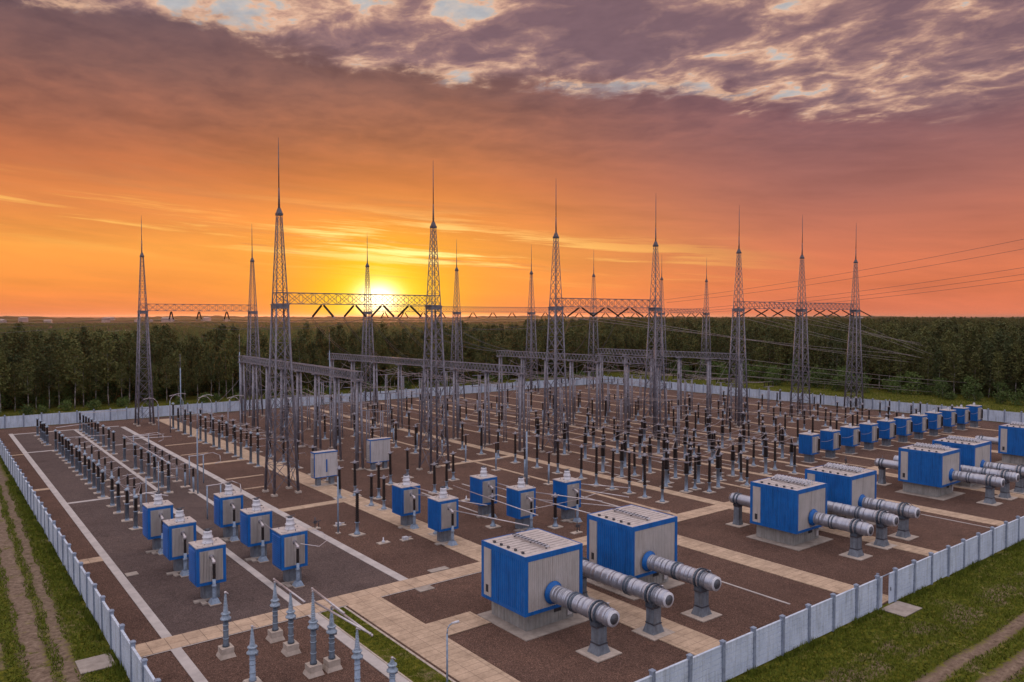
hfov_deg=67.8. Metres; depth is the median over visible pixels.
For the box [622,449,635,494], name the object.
post insulator
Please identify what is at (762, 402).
post insulator
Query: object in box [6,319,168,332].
overhead wire
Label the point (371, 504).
post insulator
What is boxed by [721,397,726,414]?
post insulator
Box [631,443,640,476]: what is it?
post insulator
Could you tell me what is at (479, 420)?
post insulator
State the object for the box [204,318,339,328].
overhead wire
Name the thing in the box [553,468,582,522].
blue transformer
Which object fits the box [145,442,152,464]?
post insulator
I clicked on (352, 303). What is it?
lattice beam
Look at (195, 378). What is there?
birch tree
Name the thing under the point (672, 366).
bush
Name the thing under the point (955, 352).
birch tree
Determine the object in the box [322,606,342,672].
pedestal insulator
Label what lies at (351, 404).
steel support
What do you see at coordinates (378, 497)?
post insulator
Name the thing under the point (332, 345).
birch tree
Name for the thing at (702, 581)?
bus duct
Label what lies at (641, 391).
steel support
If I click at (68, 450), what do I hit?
post insulator
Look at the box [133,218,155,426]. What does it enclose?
lattice tower
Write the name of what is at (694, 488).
post insulator
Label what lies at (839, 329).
overhead wire
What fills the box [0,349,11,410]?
birch tree
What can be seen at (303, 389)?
bush
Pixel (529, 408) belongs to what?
steel support
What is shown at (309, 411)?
steel support
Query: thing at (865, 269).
overhead wire
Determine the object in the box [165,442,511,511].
side paths
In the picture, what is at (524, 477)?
post insulator
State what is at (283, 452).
post insulator
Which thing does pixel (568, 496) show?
busbar tube
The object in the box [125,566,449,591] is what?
slabs
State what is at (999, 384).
bush
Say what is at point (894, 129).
sky
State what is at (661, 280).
lattice tower
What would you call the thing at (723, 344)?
birch tree
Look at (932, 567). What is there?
perimeter fence
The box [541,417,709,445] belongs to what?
jumper wire
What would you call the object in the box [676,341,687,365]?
birch tree
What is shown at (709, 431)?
post insulator
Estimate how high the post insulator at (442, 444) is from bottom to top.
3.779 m
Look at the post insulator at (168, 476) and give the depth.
86.17 m
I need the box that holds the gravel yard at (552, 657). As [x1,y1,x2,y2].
[0,383,1023,681]
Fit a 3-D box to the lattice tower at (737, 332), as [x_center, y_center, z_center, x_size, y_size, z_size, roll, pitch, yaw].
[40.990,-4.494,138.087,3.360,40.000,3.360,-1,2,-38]
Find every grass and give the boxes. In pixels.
[0,372,1023,416]
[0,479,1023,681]
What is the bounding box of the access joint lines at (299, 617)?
[141,571,481,657]
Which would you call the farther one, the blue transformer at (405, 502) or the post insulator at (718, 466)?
the post insulator at (718, 466)
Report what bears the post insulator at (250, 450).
on the gravel yard at (552, 657)
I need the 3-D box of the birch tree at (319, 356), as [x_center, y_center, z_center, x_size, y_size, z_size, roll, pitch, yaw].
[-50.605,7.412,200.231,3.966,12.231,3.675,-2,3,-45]
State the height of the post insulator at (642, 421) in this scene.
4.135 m
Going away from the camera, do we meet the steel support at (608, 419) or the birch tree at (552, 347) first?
the steel support at (608, 419)
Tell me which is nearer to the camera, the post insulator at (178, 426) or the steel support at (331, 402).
the steel support at (331, 402)
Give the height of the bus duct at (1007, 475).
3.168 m
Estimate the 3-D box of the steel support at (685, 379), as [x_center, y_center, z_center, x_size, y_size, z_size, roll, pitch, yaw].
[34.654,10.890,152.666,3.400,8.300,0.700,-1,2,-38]
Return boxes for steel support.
[287,389,305,416]
[299,390,317,429]
[317,377,330,420]
[321,396,341,447]
[332,397,349,438]
[343,382,353,428]
[359,402,378,459]
[372,404,391,437]
[379,369,392,416]
[379,387,397,437]
[396,372,409,411]
[412,373,426,423]
[419,393,434,448]
[432,379,445,418]
[438,397,452,439]
[440,368,452,411]
[449,377,465,432]
[471,381,483,426]
[472,371,481,417]
[474,403,491,448]
[497,382,513,441]
[510,374,524,424]
[521,386,535,436]
[559,375,564,417]
[559,379,568,432]
[568,375,580,414]
[583,367,594,411]
[602,377,614,425]
[611,379,623,420]
[614,394,628,437]
[629,370,637,417]
[635,372,644,409]
[661,383,671,428]
[671,399,685,447]
[672,374,684,424]
[682,375,690,415]
[687,374,696,412]
[716,378,725,406]
[726,378,734,420]
[764,382,772,412]
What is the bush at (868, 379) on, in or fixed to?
on the ground at (34, 654)
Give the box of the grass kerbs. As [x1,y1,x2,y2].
[319,606,455,681]
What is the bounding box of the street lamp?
[446,620,458,681]
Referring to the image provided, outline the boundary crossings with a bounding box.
[12,454,102,564]
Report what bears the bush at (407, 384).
on the ground at (34, 654)
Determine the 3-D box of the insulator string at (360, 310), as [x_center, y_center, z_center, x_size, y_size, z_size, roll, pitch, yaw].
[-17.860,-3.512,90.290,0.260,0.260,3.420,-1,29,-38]
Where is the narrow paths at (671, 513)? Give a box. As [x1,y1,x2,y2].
[289,387,998,514]
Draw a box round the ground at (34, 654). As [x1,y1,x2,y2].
[0,316,1023,681]
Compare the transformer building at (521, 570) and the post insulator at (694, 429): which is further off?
the post insulator at (694, 429)
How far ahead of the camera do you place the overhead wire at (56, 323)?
138.27 m
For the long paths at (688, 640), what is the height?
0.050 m
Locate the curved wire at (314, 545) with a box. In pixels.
[300,529,326,546]
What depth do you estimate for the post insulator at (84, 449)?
103.48 m
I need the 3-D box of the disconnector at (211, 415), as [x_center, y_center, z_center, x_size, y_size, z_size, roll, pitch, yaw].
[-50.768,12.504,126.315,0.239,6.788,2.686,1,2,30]
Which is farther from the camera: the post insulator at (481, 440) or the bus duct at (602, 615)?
the post insulator at (481, 440)
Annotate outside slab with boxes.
[75,653,115,673]
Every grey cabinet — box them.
[310,449,337,486]
[365,437,390,470]
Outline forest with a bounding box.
[0,316,1023,410]
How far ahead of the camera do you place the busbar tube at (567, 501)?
72.42 m
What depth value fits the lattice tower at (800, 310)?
150.67 m
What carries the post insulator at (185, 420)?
on the gravel yard at (552, 657)
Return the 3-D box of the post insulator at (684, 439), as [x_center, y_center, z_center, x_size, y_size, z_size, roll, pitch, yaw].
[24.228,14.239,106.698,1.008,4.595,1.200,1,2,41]
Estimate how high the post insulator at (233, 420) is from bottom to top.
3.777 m
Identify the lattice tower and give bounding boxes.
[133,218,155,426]
[243,248,264,416]
[262,137,301,496]
[359,249,376,407]
[416,173,451,473]
[448,240,464,400]
[525,247,539,393]
[539,217,571,454]
[585,263,601,388]
[643,213,666,439]
[656,270,667,381]
[698,261,711,379]
[725,211,750,427]
[788,215,810,418]
[842,250,864,409]
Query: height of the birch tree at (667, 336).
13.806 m
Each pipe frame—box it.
[133,432,163,454]
[188,452,220,484]
[206,481,241,518]
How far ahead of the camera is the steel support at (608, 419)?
139.32 m
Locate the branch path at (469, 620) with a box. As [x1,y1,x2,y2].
[426,611,490,635]
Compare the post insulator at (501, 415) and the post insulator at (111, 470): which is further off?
the post insulator at (501, 415)
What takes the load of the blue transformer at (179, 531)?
on the grey gravel bay
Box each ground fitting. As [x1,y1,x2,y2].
[307,517,320,529]
[333,522,345,526]
[376,537,390,544]
[399,536,412,541]
[570,521,582,533]
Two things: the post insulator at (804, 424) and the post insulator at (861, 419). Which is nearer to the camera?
the post insulator at (804, 424)
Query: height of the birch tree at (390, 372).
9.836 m
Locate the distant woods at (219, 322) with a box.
[1,320,544,324]
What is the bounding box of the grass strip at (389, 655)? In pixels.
[321,607,451,681]
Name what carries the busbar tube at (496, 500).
attached to the post insulator at (492, 525)
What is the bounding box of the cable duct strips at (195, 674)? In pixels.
[9,426,409,681]
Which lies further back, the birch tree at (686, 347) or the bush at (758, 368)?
the birch tree at (686, 347)
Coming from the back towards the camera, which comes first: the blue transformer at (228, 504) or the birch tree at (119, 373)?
the birch tree at (119, 373)
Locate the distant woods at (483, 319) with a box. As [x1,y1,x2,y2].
[5,318,854,321]
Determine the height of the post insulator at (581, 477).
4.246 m
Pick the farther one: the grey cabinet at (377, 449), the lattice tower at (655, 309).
the lattice tower at (655, 309)
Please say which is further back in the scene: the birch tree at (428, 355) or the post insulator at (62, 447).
the birch tree at (428, 355)
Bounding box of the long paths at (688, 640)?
[157,407,1023,654]
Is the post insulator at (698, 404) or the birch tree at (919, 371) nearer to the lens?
the post insulator at (698, 404)
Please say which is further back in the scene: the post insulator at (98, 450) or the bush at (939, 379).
the bush at (939, 379)
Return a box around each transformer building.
[477,528,588,640]
[587,504,684,600]
[746,474,832,550]
[805,462,876,524]
[895,442,964,500]
[932,435,991,488]
[995,422,1023,464]
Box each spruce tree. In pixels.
[399,353,407,381]
[516,343,524,372]
[540,333,553,369]
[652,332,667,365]
[726,338,737,373]
[787,340,800,382]
[824,332,836,379]
[827,334,845,379]
[980,340,997,397]
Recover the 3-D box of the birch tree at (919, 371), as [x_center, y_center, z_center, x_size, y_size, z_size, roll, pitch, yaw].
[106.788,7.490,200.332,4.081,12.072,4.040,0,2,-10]
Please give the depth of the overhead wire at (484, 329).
135.07 m
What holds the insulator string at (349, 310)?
hanging from the lattice beam at (352, 303)
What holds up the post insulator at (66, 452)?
on the grey gravel bay
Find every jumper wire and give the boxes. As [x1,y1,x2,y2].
[386,407,580,445]
[492,386,694,410]
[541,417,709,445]
[553,390,796,418]
[564,388,829,418]
[571,418,732,443]
[589,413,786,442]
[605,388,849,413]
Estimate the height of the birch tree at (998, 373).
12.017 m
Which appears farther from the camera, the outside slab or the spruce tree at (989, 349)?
the spruce tree at (989, 349)
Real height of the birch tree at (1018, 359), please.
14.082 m
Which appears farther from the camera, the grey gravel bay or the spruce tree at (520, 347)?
the spruce tree at (520, 347)
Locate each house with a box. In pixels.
[18,317,27,321]
[101,317,109,321]
[161,317,172,321]
[203,317,210,320]
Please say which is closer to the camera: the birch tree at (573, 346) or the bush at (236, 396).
the bush at (236, 396)
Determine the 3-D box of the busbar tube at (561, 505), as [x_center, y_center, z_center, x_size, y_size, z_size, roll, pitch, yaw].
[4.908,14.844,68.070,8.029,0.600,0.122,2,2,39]
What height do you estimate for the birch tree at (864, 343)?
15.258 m
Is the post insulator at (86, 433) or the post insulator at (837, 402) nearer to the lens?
the post insulator at (86, 433)
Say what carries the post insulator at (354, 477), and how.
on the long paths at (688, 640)
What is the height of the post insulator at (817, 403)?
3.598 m
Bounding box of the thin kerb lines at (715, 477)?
[422,433,989,604]
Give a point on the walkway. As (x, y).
(420, 638)
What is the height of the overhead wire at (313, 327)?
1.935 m
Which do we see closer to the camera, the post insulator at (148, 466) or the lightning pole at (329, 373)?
the post insulator at (148, 466)
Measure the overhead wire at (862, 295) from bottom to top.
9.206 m
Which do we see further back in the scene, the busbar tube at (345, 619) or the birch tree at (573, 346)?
the birch tree at (573, 346)
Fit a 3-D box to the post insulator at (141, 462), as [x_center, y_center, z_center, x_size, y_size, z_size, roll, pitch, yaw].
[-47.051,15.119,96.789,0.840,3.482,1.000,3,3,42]
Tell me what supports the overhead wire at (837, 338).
attached to the insulator string
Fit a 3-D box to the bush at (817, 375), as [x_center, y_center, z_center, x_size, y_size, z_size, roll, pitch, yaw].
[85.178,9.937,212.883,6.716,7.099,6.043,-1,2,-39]
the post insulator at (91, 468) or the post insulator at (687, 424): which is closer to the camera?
the post insulator at (91, 468)
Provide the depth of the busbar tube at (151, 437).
103.57 m
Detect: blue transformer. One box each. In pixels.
[142,491,172,554]
[162,507,195,577]
[188,527,225,605]
[213,482,242,541]
[240,497,271,562]
[272,515,307,587]
[392,473,419,529]
[427,485,458,546]
[470,465,497,518]
[506,475,535,531]
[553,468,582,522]
[799,429,819,462]
[820,426,840,458]
[840,422,860,454]
[859,419,878,450]
[877,416,896,446]
[894,414,912,442]
[910,411,928,439]
[925,409,942,436]
[939,406,956,432]
[953,404,970,430]
[966,402,982,427]
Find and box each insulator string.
[311,305,321,317]
[323,305,334,317]
[342,305,353,317]
[355,305,367,317]
[369,305,381,317]
[396,305,408,317]
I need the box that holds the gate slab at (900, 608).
[882,601,921,616]
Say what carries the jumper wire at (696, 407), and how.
attached to the post insulator at (743, 412)
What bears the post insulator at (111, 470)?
on the grey gravel bay
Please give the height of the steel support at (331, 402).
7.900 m
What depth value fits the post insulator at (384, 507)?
78.66 m
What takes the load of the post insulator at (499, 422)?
on the gravel yard at (552, 657)
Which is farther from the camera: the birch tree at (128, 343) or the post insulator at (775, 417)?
the birch tree at (128, 343)
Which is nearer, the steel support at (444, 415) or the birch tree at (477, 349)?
the steel support at (444, 415)
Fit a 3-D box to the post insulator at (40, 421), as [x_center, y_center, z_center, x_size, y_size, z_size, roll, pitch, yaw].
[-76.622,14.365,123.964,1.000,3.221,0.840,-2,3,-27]
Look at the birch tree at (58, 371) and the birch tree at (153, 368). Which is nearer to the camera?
the birch tree at (58, 371)
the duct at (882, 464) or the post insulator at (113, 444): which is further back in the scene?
the post insulator at (113, 444)
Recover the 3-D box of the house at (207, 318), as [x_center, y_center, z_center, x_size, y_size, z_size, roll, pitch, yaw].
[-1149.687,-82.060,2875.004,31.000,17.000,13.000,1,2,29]
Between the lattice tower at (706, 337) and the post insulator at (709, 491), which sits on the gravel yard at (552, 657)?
the post insulator at (709, 491)
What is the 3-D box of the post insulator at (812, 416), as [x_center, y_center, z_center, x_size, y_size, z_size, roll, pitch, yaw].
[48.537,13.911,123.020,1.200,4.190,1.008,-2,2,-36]
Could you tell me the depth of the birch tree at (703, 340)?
251.85 m
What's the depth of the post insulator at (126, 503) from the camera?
74.39 m
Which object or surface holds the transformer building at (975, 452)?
on the gravel yard at (552, 657)
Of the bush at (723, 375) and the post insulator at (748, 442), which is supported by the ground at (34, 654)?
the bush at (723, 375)
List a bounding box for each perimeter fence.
[0,375,604,428]
[0,439,160,681]
[605,376,1023,422]
[635,575,880,681]
[892,515,1023,601]
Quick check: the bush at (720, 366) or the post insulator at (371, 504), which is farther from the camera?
the bush at (720, 366)
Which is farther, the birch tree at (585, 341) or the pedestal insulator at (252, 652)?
the birch tree at (585, 341)
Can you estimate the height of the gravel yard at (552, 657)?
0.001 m
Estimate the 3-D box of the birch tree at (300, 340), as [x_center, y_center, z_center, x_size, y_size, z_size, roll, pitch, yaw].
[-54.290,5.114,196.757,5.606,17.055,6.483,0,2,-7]
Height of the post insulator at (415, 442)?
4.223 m
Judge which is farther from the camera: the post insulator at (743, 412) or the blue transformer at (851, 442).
the post insulator at (743, 412)
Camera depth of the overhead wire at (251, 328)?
112.93 m
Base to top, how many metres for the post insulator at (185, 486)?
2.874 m
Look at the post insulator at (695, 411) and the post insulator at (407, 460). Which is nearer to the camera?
the post insulator at (407, 460)
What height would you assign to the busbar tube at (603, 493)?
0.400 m
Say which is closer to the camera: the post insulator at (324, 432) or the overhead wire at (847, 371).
the post insulator at (324, 432)
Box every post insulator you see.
[34,417,39,435]
[37,419,41,439]
[40,422,42,441]
[41,422,45,443]
[44,425,50,445]
[52,429,57,451]
[55,431,60,454]
[59,434,64,457]
[62,437,67,460]
[65,438,70,463]
[68,443,74,468]
[72,445,78,471]
[76,449,82,475]
[77,411,81,430]
[80,414,84,432]
[80,453,87,479]
[81,441,88,463]
[83,415,87,434]
[84,456,91,484]
[87,416,90,436]
[87,444,96,469]
[88,418,93,438]
[88,459,96,489]
[91,420,96,440]
[93,463,100,493]
[94,422,101,443]
[96,449,100,475]
[97,469,107,498]
[99,425,106,447]
[100,457,110,481]
[105,427,111,450]
[106,461,115,487]
[106,475,116,507]
[110,431,117,454]
[113,481,123,513]
[114,466,123,493]
[120,437,128,461]
[121,487,132,521]
[123,474,132,502]
[128,495,142,530]
[129,477,139,507]
[131,443,139,469]
[135,482,145,513]
[136,447,146,474]
[144,451,152,478]
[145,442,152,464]
[149,454,160,483]
[159,457,166,488]
[163,461,173,493]
[171,403,176,428]
[172,457,181,481]
[175,407,181,431]
[180,463,190,487]
[182,408,187,434]
[188,410,193,436]
[188,467,196,493]
[198,414,203,441]
[202,416,209,443]
[210,417,217,447]
[216,420,222,449]
[217,415,225,437]
[223,421,230,453]
[229,419,237,442]
[231,425,239,456]
[237,427,244,459]
[242,423,248,447]
[246,431,254,464]
[253,433,262,467]
[254,426,262,452]
[268,430,273,457]
[278,436,286,463]
[293,439,302,469]
[322,414,328,439]
[333,466,345,499]
[337,417,342,443]
[348,488,365,536]
[349,460,361,496]
[351,412,355,436]
[364,473,378,506]
[373,404,377,428]
[373,461,385,499]
[377,475,389,510]
[385,450,395,485]
[388,407,394,432]
[390,419,397,443]
[391,421,400,447]
[401,447,413,478]
[403,395,407,416]
[405,411,413,436]
[411,424,418,453]
[413,423,419,449]
[428,462,438,494]
[439,430,446,455]
[445,460,452,489]
[448,451,459,480]
[457,421,464,449]
[459,404,461,427]
[461,434,469,462]
[462,400,469,419]
[476,408,483,431]
[476,425,486,454]
[485,493,500,528]
[492,442,499,470]
[494,429,502,458]
[495,410,502,435]
[500,404,502,426]
[506,388,509,408]
[510,431,520,463]
[523,447,529,478]
[528,390,534,411]
[531,434,542,468]
[532,409,537,433]
[533,417,540,448]
[543,451,552,484]
[545,411,551,435]
[546,390,551,408]
[547,493,563,528]
[552,438,562,473]
[560,420,569,454]
[576,390,583,407]
[577,444,586,479]
[582,424,589,459]
[586,412,590,436]
[588,420,594,448]
[589,398,593,421]
[590,444,600,486]
[598,425,608,463]
[598,438,607,473]
[601,398,606,423]
[605,448,618,490]
[611,416,615,441]
[614,425,619,453]
[615,441,627,477]
[619,433,627,468]
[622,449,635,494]
[626,419,631,448]
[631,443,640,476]
[634,396,641,415]
[635,400,639,421]
[636,428,641,458]
[637,419,643,446]
[638,443,649,482]
[638,453,651,498]
[643,416,648,441]
[646,435,655,473]
[653,424,660,454]
[655,457,668,503]
[658,431,669,462]
[659,448,671,487]
[662,425,671,450]
[666,440,672,466]
[667,400,671,420]
[668,451,673,483]
[669,439,681,479]
[671,407,674,434]
[672,419,681,446]
[679,452,692,492]
[681,427,687,459]
[683,447,693,474]
[685,414,688,442]
[687,437,693,467]
[688,454,700,490]
[689,442,696,471]
[691,410,699,437]
[692,428,695,455]
[692,444,704,483]
[697,403,700,424]
[702,408,706,431]
[702,457,715,493]
[704,417,709,446]
[704,425,711,452]
[706,431,715,464]
[711,445,724,488]
[712,438,723,473]
[714,430,716,459]
[714,452,726,480]
[720,417,726,448]
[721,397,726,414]
[725,416,733,440]
[726,444,738,476]
[734,434,744,469]
[735,450,745,482]
[740,456,749,486]
[741,423,748,452]
[742,411,746,436]
[745,420,751,443]
[748,436,758,466]
[754,410,760,432]
[758,420,764,445]
[759,425,765,455]
[759,433,770,461]
[760,393,763,409]
[760,438,771,474]
[769,438,780,470]
[771,416,778,441]
[772,406,775,426]
[776,423,781,448]
[778,426,786,458]
[783,412,787,436]
[785,437,797,466]
[788,442,798,474]
[789,404,795,422]
[796,417,799,444]
[801,409,806,430]
[811,414,814,432]
[812,395,816,410]
[814,402,820,420]
[823,407,827,426]
[833,401,840,417]
[841,406,848,423]
[851,412,854,425]
[859,403,864,420]
[878,401,883,417]
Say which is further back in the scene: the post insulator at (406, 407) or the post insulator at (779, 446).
the post insulator at (406, 407)
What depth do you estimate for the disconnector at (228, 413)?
127.51 m
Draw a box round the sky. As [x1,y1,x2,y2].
[0,0,1023,316]
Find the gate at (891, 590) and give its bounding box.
[876,571,894,607]
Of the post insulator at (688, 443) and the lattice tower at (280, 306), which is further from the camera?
the post insulator at (688, 443)
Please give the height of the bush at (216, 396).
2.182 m
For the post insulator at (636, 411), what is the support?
on the gravel yard at (552, 657)
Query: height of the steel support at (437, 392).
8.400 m
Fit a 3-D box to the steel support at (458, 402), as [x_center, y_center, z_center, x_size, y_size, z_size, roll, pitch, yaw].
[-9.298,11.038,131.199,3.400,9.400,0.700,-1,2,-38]
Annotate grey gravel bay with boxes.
[14,426,397,635]
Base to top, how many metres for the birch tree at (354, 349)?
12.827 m
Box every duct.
[544,581,621,662]
[583,557,674,640]
[642,551,721,622]
[726,492,749,527]
[808,509,873,560]
[819,501,898,549]
[858,494,919,540]
[874,455,897,485]
[893,455,1019,500]
[949,468,1004,505]
[975,435,997,444]
[980,460,1023,494]
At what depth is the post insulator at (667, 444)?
101.28 m
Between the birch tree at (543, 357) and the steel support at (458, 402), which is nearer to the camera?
the steel support at (458, 402)
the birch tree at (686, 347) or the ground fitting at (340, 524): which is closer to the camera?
the ground fitting at (340, 524)
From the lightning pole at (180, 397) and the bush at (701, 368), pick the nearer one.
the lightning pole at (180, 397)
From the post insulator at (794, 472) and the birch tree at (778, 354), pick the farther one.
the birch tree at (778, 354)
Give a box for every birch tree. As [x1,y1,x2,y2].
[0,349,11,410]
[7,361,24,410]
[18,359,36,403]
[28,367,43,409]
[36,344,56,408]
[51,361,67,407]
[61,338,88,408]
[74,354,96,406]
[84,353,102,398]
[92,331,119,405]
[114,330,142,403]
[115,361,131,394]
[129,354,146,391]
[143,362,159,393]
[159,357,173,402]
[169,349,187,396]
[179,360,192,399]
[189,355,203,399]
[203,352,218,398]
[212,354,225,394]
[216,339,237,397]
[220,330,245,396]
[242,359,251,382]
[251,347,265,395]
[261,341,279,384]
[283,347,294,385]
[289,330,311,388]
[303,361,313,388]
[313,347,327,379]
[322,358,328,389]
[326,338,340,372]
[337,353,345,388]
[349,343,363,377]
[351,336,365,378]
[362,348,371,375]
[371,338,382,369]
[385,354,394,388]
[389,356,399,385]
[404,345,415,380]
[412,339,426,377]
[412,344,422,372]
[425,342,438,370]
[433,343,445,375]
[442,340,454,376]
[442,350,453,376]
[461,353,469,382]
[472,341,483,368]
[473,353,481,377]
[481,343,494,369]
[486,339,498,375]
[496,344,508,370]
[500,352,507,369]
[504,346,515,379]
[517,336,534,377]
[517,348,524,369]
[529,330,541,373]
[537,335,545,375]
[539,349,545,367]
[548,337,558,363]
[559,331,571,370]
[561,344,569,366]
[566,338,580,370]
[570,328,582,373]
[579,342,588,375]
[580,335,589,371]
[589,341,597,370]
[604,340,612,372]
[604,346,611,373]
[643,335,659,361]
[643,342,650,370]
[663,335,673,372]
[665,337,675,372]
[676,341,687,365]
[680,342,690,374]
[689,337,702,372]
[700,335,709,360]
[709,338,719,371]
[716,337,728,364]
[737,338,751,368]
[742,337,753,379]
[753,346,764,378]
[760,337,778,367]
[772,347,786,380]
[791,330,810,383]
[804,337,816,375]
[811,337,826,378]
[842,346,855,374]
[854,335,873,387]
[868,333,887,389]
[883,339,895,389]
[891,336,909,385]
[910,348,923,389]
[940,343,968,395]
[966,352,985,394]
[989,350,1006,396]
[1006,341,1023,399]
[1015,350,1023,383]
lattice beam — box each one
[138,304,254,310]
[273,292,439,305]
[364,306,459,311]
[457,307,533,311]
[532,307,595,312]
[550,298,659,307]
[596,308,663,312]
[662,308,708,312]
[734,301,801,308]
[798,302,858,309]
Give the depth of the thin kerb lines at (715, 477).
79.00 m
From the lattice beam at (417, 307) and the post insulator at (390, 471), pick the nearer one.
the post insulator at (390, 471)
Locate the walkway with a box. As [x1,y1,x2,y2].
[347,597,519,681]
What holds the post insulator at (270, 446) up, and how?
on the gravel yard at (552, 657)
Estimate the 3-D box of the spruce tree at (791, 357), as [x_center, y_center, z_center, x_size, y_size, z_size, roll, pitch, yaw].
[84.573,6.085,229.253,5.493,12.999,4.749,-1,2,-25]
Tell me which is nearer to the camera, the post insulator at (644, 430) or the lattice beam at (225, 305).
the post insulator at (644, 430)
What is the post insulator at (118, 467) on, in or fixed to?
on the grey gravel bay
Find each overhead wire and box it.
[1,318,115,327]
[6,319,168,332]
[182,318,308,329]
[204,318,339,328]
[231,318,366,328]
[312,320,370,358]
[313,319,373,358]
[344,318,397,359]
[372,322,425,361]
[390,317,565,329]
[429,317,590,329]
[521,356,930,388]
[568,317,910,354]
[592,360,960,393]
[593,317,913,359]
[617,317,913,362]
[620,353,901,387]
[666,239,1022,299]
[667,249,1020,302]
[670,267,1023,310]
[673,274,1021,312]
[675,355,962,386]
[683,280,1019,313]
[740,317,919,357]
[740,358,963,382]
[757,317,925,358]
[774,317,917,342]
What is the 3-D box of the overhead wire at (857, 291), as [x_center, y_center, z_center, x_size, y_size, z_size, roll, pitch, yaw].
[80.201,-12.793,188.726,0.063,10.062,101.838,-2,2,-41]
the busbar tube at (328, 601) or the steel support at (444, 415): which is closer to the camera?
the busbar tube at (328, 601)
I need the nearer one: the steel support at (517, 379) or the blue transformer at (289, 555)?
the blue transformer at (289, 555)
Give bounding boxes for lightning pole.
[145,476,146,502]
[158,459,158,491]
[180,364,181,422]
[196,429,199,493]
[239,339,239,404]
[329,335,329,415]
[335,462,340,533]
[525,418,527,484]
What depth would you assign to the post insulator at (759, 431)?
130.86 m
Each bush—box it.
[18,404,35,414]
[36,405,50,412]
[56,399,73,410]
[86,398,101,409]
[115,396,129,406]
[174,396,184,404]
[198,392,212,402]
[213,393,222,400]
[231,393,238,400]
[302,387,311,395]
[404,381,411,388]
[469,377,477,384]
[489,375,496,382]
[575,370,584,376]
[669,359,677,375]
[676,368,689,377]
[696,359,712,378]
[703,359,719,376]
[712,361,728,377]
[717,370,730,381]
[718,362,730,379]
[742,362,756,381]
[749,361,764,381]
[757,364,776,381]
[762,365,781,384]
[764,366,784,382]
[771,375,781,385]
[779,359,803,385]
[805,364,827,387]
[806,374,818,386]
[814,367,832,388]
[828,376,844,389]
[831,366,854,386]
[831,366,854,391]
[846,376,864,391]
[852,372,875,392]
[879,377,894,392]
[889,375,905,393]
[900,369,926,394]
[919,385,933,394]
[930,378,951,398]
[931,376,947,396]
[943,391,957,399]
[959,374,981,399]
[962,382,985,401]
[986,380,1011,400]
[989,390,1010,403]
[1006,391,1023,405]
[1014,383,1023,403]
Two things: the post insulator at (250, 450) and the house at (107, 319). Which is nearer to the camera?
the post insulator at (250, 450)
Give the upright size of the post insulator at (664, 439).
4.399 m
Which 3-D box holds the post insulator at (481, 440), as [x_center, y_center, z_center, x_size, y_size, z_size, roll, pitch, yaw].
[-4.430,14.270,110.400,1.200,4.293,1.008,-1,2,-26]
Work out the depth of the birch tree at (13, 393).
160.32 m
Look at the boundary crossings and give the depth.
62.57 m
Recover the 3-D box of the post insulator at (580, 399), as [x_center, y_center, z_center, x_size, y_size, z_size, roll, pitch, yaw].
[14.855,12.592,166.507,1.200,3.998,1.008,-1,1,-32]
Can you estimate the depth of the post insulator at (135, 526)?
71.58 m
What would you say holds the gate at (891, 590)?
attached to the perimeter fence at (932, 567)
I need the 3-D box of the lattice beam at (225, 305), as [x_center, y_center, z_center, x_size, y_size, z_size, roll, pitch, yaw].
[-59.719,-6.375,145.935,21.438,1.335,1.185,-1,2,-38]
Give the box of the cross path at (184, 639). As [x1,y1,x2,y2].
[135,436,997,656]
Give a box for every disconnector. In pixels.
[146,398,158,436]
[169,393,184,432]
[170,395,183,432]
[197,394,213,428]
[199,396,211,435]
[227,395,242,435]
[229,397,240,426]
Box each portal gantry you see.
[237,355,365,469]
[328,353,526,451]
[496,350,662,438]
[597,348,744,426]
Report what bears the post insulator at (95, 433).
on the grey gravel bay
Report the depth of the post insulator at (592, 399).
144.84 m
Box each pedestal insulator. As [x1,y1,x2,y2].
[216,591,236,660]
[242,625,261,681]
[266,581,284,642]
[281,592,300,656]
[303,590,324,678]
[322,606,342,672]
[351,627,362,681]
[386,656,397,681]
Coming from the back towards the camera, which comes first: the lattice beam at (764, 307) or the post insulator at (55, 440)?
the lattice beam at (764, 307)
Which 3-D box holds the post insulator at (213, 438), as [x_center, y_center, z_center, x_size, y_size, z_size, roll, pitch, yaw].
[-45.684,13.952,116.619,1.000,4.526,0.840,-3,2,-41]
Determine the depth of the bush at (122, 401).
168.42 m
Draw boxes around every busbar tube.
[124,436,170,463]
[133,436,170,438]
[273,578,305,602]
[311,587,344,613]
[314,600,371,634]
[331,605,372,636]
[411,486,447,496]
[416,494,486,505]
[453,485,537,515]
[454,510,528,525]
[526,489,609,510]
[531,497,589,513]
[536,492,601,501]
[540,499,669,511]
[577,489,628,497]
[582,484,629,487]
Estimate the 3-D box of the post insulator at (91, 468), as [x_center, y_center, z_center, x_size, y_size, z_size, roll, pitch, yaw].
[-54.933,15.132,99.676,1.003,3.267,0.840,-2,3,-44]
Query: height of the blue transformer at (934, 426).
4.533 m
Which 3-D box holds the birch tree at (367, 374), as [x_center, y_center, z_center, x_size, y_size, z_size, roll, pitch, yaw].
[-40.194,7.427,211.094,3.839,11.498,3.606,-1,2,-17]
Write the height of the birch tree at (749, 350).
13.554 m
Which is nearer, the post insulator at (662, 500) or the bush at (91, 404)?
the post insulator at (662, 500)
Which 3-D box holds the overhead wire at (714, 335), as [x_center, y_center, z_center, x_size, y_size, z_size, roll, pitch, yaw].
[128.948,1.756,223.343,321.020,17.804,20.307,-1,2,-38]
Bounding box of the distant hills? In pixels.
[0,315,1021,319]
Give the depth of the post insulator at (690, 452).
96.34 m

